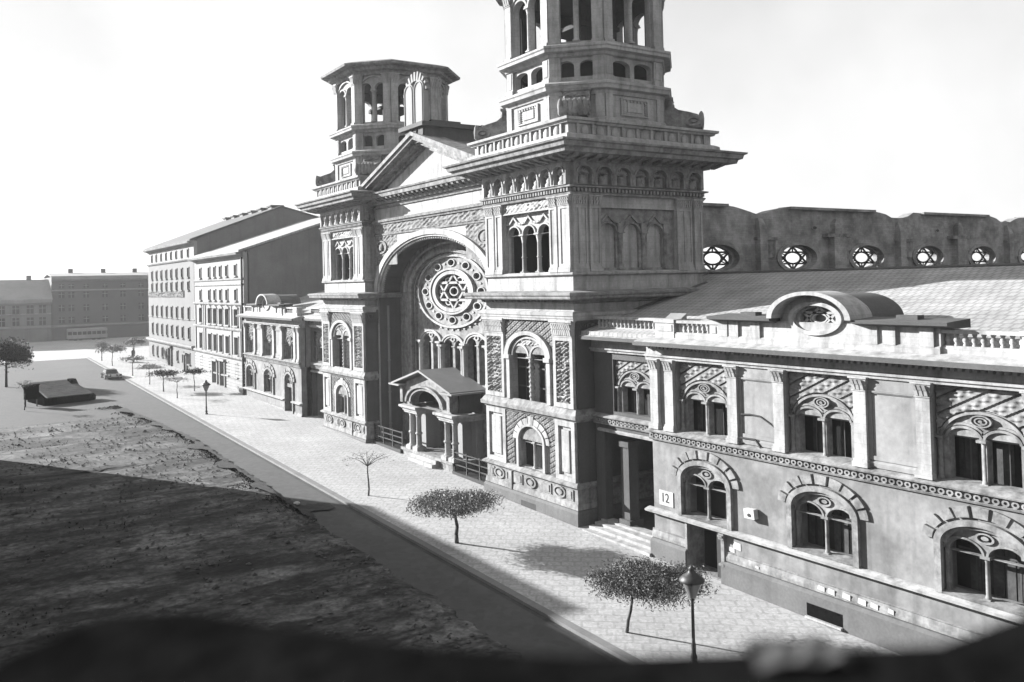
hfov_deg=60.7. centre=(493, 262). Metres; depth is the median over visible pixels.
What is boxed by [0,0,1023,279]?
sky
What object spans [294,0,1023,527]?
synagogue
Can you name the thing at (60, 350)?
cross street
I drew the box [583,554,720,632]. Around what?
umbrella tree
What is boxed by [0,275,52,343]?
town house
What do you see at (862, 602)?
paper slip
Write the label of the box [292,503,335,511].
turf patch
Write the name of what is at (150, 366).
umbrella tree
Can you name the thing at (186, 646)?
window ledge
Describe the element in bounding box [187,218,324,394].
apartment building
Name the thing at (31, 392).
notice board
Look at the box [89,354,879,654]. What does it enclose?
pavement
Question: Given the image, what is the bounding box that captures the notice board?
[24,384,39,406]
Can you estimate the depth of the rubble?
45.25 m
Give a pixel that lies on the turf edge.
(223, 464)
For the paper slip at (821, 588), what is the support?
attached to the annex building at (855, 434)
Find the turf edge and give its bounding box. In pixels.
[116,408,315,517]
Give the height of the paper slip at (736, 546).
0.330 m
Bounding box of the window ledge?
[0,611,1023,681]
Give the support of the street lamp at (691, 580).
on the pavement
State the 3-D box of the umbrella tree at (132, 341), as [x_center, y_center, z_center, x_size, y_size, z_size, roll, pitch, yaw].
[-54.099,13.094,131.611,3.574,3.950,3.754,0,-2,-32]
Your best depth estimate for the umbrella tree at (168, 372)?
99.32 m
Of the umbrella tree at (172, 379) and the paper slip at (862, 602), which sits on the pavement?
the umbrella tree at (172, 379)
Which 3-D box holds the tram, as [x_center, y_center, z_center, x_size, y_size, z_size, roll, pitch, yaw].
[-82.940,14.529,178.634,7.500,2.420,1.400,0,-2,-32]
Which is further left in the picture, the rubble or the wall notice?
the rubble
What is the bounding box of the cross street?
[2,336,148,362]
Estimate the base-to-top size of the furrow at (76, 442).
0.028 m
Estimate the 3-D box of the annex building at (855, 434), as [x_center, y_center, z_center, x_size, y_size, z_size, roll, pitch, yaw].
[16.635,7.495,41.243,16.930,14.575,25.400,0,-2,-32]
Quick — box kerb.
[87,357,630,655]
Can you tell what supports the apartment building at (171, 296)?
on the ground
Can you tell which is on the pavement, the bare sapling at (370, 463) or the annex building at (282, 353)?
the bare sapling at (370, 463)
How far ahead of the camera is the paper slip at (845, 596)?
32.53 m
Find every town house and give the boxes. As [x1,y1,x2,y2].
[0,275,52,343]
[43,268,148,340]
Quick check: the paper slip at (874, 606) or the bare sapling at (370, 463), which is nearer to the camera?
the paper slip at (874, 606)
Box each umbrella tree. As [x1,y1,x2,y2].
[95,341,108,360]
[95,343,126,365]
[118,355,146,375]
[120,337,145,362]
[135,362,164,383]
[146,369,180,391]
[165,377,190,397]
[181,367,207,390]
[405,486,504,543]
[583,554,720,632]
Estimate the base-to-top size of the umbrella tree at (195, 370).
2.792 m
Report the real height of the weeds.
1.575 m
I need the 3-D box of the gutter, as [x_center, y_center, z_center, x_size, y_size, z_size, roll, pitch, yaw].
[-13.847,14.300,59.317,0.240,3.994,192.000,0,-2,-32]
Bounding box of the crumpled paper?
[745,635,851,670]
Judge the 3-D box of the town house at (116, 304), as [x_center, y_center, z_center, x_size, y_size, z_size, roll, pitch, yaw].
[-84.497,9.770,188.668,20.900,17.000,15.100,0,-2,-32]
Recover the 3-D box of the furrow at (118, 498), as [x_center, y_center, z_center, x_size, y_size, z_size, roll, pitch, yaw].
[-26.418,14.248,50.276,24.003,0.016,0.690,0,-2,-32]
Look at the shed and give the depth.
93.39 m
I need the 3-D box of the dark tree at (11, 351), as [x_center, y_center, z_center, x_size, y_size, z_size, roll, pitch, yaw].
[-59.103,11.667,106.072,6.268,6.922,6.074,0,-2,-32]
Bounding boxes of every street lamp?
[201,380,210,413]
[679,566,704,652]
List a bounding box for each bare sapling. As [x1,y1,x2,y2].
[16,380,33,409]
[342,451,393,495]
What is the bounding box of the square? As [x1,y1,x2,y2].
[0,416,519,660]
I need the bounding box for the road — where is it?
[0,358,604,656]
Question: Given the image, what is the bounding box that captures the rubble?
[0,415,506,650]
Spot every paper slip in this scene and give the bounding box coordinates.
[733,541,740,550]
[817,585,824,591]
[828,588,834,595]
[842,593,850,600]
[858,598,865,605]
[870,602,877,609]
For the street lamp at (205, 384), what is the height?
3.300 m
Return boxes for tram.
[66,327,106,339]
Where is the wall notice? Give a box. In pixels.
[659,489,673,507]
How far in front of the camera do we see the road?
49.91 m
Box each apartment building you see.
[142,205,319,374]
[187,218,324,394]
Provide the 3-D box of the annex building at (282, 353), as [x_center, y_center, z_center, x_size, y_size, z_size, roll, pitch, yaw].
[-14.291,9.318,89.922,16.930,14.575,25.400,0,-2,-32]
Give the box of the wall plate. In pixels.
[743,507,758,519]
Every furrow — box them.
[0,431,165,451]
[1,482,243,514]
[6,457,201,479]
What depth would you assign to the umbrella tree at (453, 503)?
43.16 m
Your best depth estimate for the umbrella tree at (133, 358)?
114.65 m
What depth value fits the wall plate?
36.13 m
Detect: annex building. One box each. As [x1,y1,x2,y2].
[236,290,324,416]
[578,263,1023,646]
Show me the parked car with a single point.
(107, 373)
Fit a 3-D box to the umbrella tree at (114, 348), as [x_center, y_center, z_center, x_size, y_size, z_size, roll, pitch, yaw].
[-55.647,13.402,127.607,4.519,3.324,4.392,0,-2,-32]
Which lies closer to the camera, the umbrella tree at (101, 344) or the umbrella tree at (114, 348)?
the umbrella tree at (114, 348)
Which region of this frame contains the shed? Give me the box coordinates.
[27,378,95,405]
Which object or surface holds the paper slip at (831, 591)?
attached to the annex building at (855, 434)
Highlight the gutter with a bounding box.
[85,358,612,655]
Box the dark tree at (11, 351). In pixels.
[0,336,34,386]
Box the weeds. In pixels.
[0,405,450,651]
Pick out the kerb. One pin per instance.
(601, 643)
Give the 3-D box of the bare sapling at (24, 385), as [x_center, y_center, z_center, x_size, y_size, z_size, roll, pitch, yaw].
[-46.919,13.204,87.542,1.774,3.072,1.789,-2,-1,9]
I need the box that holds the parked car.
[100,368,121,378]

